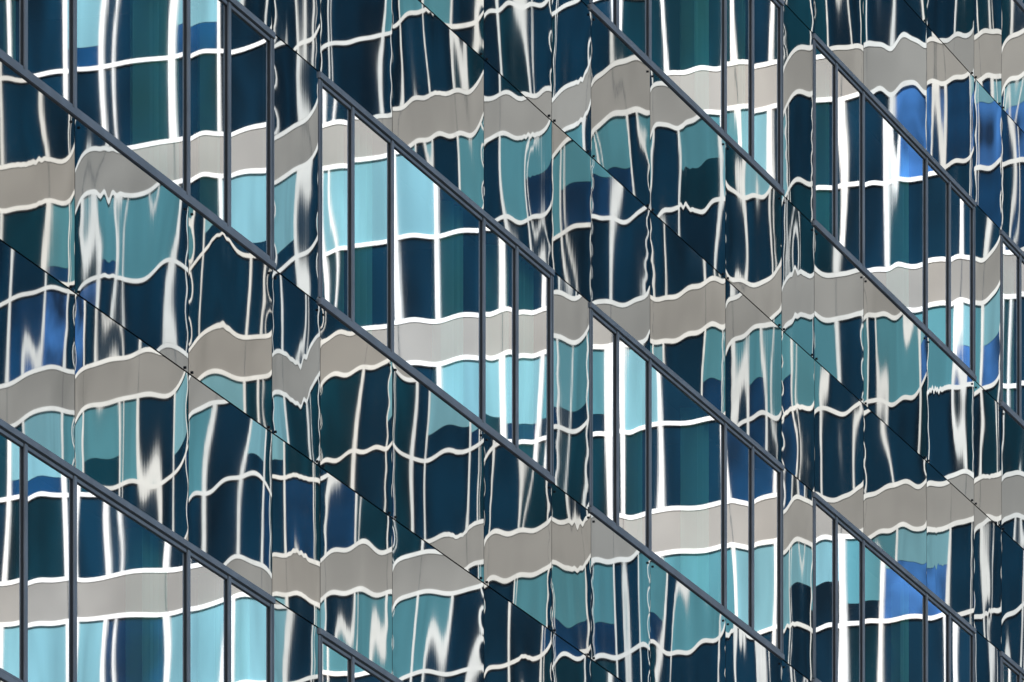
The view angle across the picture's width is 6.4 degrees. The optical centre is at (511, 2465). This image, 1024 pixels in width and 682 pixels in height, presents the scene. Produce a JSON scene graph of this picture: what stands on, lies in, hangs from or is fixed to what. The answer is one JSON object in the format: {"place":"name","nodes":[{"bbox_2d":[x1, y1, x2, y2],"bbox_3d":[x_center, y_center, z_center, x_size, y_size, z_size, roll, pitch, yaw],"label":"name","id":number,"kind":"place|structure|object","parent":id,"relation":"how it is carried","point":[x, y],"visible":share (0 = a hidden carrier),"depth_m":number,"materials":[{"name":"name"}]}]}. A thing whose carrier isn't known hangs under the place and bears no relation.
{"place":"outdoors","nodes":[
{"label":"outdoors","id":0,"kind":"place"},
{"bbox_2d":[0,0,1023,681],"bbox_3d":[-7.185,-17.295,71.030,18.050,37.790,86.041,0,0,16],"label":"structure","id":1,"kind":"object","parent":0,"point":[102,70],"visible":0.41,"depth_m":65.34,"materials":[{"name":"black"}]},
{"bbox_2d":[0,0,1013,681],"bbox_3d":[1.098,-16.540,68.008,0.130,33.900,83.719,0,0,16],"label":"glass window pane","id":2,"kind":"object","parent":1,"relation":"attached to","point":[154,82],"visible":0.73,"depth_m":62.53,"materials":[{"name":"teal glass"}]},
{"bbox_2d":[0,0,1023,681],"bbox_3d":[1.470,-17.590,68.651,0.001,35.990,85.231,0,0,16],"label":"spandrel glass","id":3,"kind":"object","parent":1,"relation":"attached to","point":[98,222],"visible":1,"depth_m":63.91,"materials":[{"name":"blue glass"}]},
{"bbox_2d":[0,0,1023,681],"bbox_3d":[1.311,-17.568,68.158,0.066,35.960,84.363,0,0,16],"label":"window frames","id":4,"kind":"structure","parent":1,"relation":"attached to","point":[76,478],"depth_m":64.47,"materials":[{"name":"grey metal"}]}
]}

